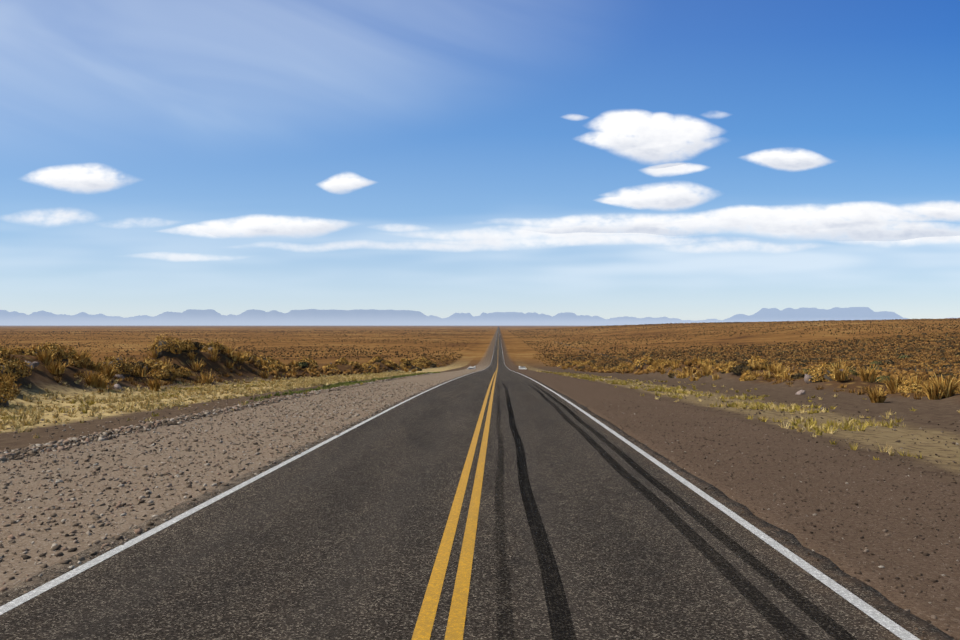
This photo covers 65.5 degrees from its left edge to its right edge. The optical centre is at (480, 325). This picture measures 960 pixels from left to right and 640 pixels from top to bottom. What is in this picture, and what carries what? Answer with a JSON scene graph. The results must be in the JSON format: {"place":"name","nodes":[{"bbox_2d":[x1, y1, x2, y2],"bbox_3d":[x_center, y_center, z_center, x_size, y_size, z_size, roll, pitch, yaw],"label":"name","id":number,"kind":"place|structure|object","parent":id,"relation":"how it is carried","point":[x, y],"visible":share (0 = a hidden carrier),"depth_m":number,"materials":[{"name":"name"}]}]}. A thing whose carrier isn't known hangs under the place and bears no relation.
{"place":"outdoors","nodes":[
{"label":"outdoors","id":0,"kind":"place"},
{"bbox_2d":[0,309,837,325],"bbox_3d":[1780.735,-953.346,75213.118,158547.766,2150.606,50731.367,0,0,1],"label":"mountain range","id":1,"kind":"structure","parent":0,"point":[306,317],"depth_m":84062.64,"materials":[{"name":"blue stone"}]},
{"bbox_2d":[0,326,954,639],"bbox_3d":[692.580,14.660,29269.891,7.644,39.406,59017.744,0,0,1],"label":"road asphalt","id":2,"kind":"structure","parent":0,"point":[340,538],"depth_m":7.31,"materials":[{"name":"grey asphalt"}]},
{"bbox_2d":[0,341,495,614],"bbox_3d":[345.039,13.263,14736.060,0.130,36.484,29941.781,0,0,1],"label":"edge line","id":3,"kind":"object","parent":2,"relation":"on","point":[12,604],"visible":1,"depth_m":8.21,"materials":[{"name":"white paint"}]},
{"bbox_2d":[411,330,498,639],"bbox_3d":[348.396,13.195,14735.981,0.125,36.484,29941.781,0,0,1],"label":"line","id":4,"kind":"object","parent":2,"relation":"on","point":[425,622],"visible":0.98,"depth_m":7.14,"materials":[{"name":"yellow paint"}]},
{"bbox_2d":[444,332,498,639],"bbox_3d":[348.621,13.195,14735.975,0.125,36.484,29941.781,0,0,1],"label":"line","id":5,"kind":"object","parent":2,"relation":"on","point":[456,621],"visible":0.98,"depth_m":7.14,"materials":[{"name":"yellow paint"}]},
{"bbox_2d":[502,383,575,639],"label":"skid mark","id":6,"kind":"object","parent":2,"relation":"on","point":[557,603],"visible":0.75,"depth_m":7.31,"materials":[{"name":"black rubber"}]},
{"bbox_2d":[529,385,808,639],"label":"skid mark","id":7,"kind":"object","parent":2,"relation":"on","point":[617,464],"visible":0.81,"depth_m":12.55,"materials":[{"name":"black rubber"}]},
{"bbox_2d":[537,387,856,639],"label":"skid mark","id":8,"kind":"object","parent":2,"relation":"on","point":[654,482],"visible":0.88,"depth_m":10.71,"materials":[{"name":"black rubber"}]},
{"bbox_2d":[500,338,919,639],"bbox_3d":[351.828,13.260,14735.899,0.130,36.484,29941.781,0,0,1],"label":"edge line","id":9,"kind":"object","parent":2,"relation":"on","point":[896,629],"visible":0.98,"depth_m":7.41,"materials":[{"name":"white paint"}]},
{"bbox_2d":[0,318,959,639],"bbox_3d":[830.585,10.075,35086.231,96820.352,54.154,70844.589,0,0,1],"label":"ground","id":10,"kind":"structure","parent":0,"point":[518,354],"depth_m":21.32,"materials":[{"name":"brown soil"}]},
{"bbox_2d":[0,344,164,390],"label":"grass tufts","id":11,"kind":"object","parent":10,"relation":"on","point":[106,370],"visible":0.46,"depth_m":44.42,"materials":[{"name":"brown plant"}]},
{"bbox_2d":[3,381,348,448],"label":"grass tufts","id":12,"kind":"object","parent":10,"relation":"on","point":[122,418],"visible":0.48,"depth_m":27.03,"materials":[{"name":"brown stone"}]},
{"bbox_2d":[25,347,331,389],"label":"shrubs","id":13,"kind":"object","parent":10,"relation":"on","point":[36,364],"visible":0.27,"depth_m":46.73,"materials":[{"name":"plant"}]},
{"bbox_2d":[0,373,432,462],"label":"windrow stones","id":14,"kind":"object","parent":10,"relation":"on","point":[10,454],"visible":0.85,"depth_m":21.60,"materials":[{"name":"grey gravel"}]},
{"bbox_2d":[0,342,435,375],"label":"shrubs","id":15,"kind":"object","parent":10,"relation":"on","point":[199,345],"depth_m":69.39,"materials":[{"name":"brown plant"}]},
{"bbox_2d":[0,333,436,407],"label":"shrubs","id":16,"kind":"object","parent":10,"relation":"on","point":[182,372],"depth_m":57.39,"materials":[{"name":"plant"}]},
{"bbox_2d":[0,380,447,602],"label":"shoulder stones","id":17,"kind":"object","parent":10,"relation":"on","point":[54,547],"visible":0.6,"depth_m":13.71,"materials":[{"name":"grey gravel"}]},
{"bbox_2d":[132,339,429,384],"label":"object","id":18,"kind":"object","parent":10,"relation":"on","point":[241,357],"visible":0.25,"depth_m":73.65,"materials":[{"name":"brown plant"}]},
{"bbox_2d":[246,371,440,403],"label":"green verge grass","id":19,"kind":"structure","parent":10,"relation":"on","point":[325,387],"depth_m":52.95,"materials":[{"name":"green plant"}]},
{"bbox_2d":[0,370,922,459],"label":"dry grass tufts","id":20,"kind":"object","parent":10,"relation":"on","point":[307,382],"visible":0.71,"depth_m":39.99,"materials":[{"name":"yellow plant"}]},
{"bbox_2d":[0,318,959,367],"bbox_3d":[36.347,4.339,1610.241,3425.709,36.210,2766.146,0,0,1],"label":"domed shrub","id":21,"kind":"object","parent":10,"relation":"on","point":[609,365],"visible":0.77,"depth_m":578.28,"materials":[{"name":"brown plant"}]},
{"bbox_2d":[1,349,959,399],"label":"grass tufts","id":22,"kind":"object","parent":10,"relation":"on","point":[921,394],"visible":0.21,"depth_m":53.45,"materials":[{"name":"brown plant"}]},
{"bbox_2d":[33,379,959,437],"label":"dry weed tufts","id":23,"kind":"object","parent":10,"relation":"on","point":[128,419],"visible":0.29,"depth_m":35.33,"materials":[{"name":"yellow plant"}]},
{"bbox_2d":[246,331,959,381],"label":"coiron tussocks","id":24,"kind":"object","parent":10,"relation":"on","point":[886,367],"visible":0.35,"depth_m":258.50,"materials":[{"name":"brown plant"}]},
{"bbox_2d":[298,355,910,382],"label":"grass tufts","id":25,"kind":"object","parent":10,"relation":"on","point":[301,364],"depth_m":73.17,"materials":[{"name":"plant"}]},
{"bbox_2d":[562,361,824,382],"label":"mata negra bush","id":26,"kind":"object","parent":10,"relation":"on","point":[740,369],"depth_m":70.78,"materials":[{"name":"plant"}]},
{"bbox_2d":[555,341,950,371],"bbox_3d":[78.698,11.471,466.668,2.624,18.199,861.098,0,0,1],"label":"fence posts","id":27,"kind":"object","parent":10,"relation":"on","point":[788,367],"visible":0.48,"depth_m":148.78,"materials":[{"name":"brown wood"}]},
{"bbox_2d":[555,332,959,378],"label":"hillside shrubs","id":28,"kind":"object","parent":10,"relation":"on","point":[888,361],"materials":[{"name":"brown plant"}]},
{"bbox_2d":[557,356,959,392],"bbox_3d":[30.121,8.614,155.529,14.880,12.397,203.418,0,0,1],"label":"grass tufts","id":29,"kind":"object","parent":10,"relation":"on","point":[707,369],"visible":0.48,"depth_m":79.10,"materials":[{"name":"brown plant"}]},
{"bbox_2d":[675,369,844,394],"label":"boulders","id":30,"kind":"object","parent":10,"relation":"on","point":[807,377],"visible":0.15,"depth_m":54.64,"materials":[{"name":"grey stone"}]},
{"bbox_2d":[566,344,958,372],"bbox_3d":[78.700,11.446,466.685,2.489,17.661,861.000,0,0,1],"label":"fence wires","id":31,"kind":"object","parent":10,"relation":"on","point":[893,372],"visible":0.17,"depth_m":116.84,"materials":[{"name":"grey"}]},
{"bbox_2d":[569,398,959,639],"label":"shoulder stones","id":32,"kind":"object","parent":10,"relation":"on","point":[866,550],"visible":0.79,"depth_m":11.11,"materials":[{"name":"brown gravel"}]},
{"bbox_2d":[643,384,959,462],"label":"grass tufts","id":33,"kind":"object","parent":10,"relation":"on","point":[954,443],"visible":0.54,"depth_m":27.13,"materials":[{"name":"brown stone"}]},
{"bbox_2d":[830,364,959,402],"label":"grass tufts","id":34,"kind":"object","parent":10,"relation":"on","point":[939,389],"visible":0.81,"depth_m":37.94,"materials":[{"name":"brown plant"}]},
{"bbox_2d":[0,310,959,322],"bbox_3d":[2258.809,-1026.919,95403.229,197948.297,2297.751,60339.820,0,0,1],"label":"mountain range","id":35,"kind":"structure","parent":0,"point":[529,317],"depth_m":112065.59,"materials":[{"name":"stone"}]},
{"bbox_2d":[0,0,959,320],"label":"sky","id":36,"kind":"structure","parent":0,"point":[694,160],"materials":[{"name":"blue"}]},
{"bbox_2d":[682,307,902,321],"bbox_3d":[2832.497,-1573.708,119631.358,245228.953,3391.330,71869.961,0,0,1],"label":"mountain range","id":37,"kind":"structure","parent":0,"point":[803,313],"depth_m":131740.45,"materials":[{"name":"stone"}]}
]}

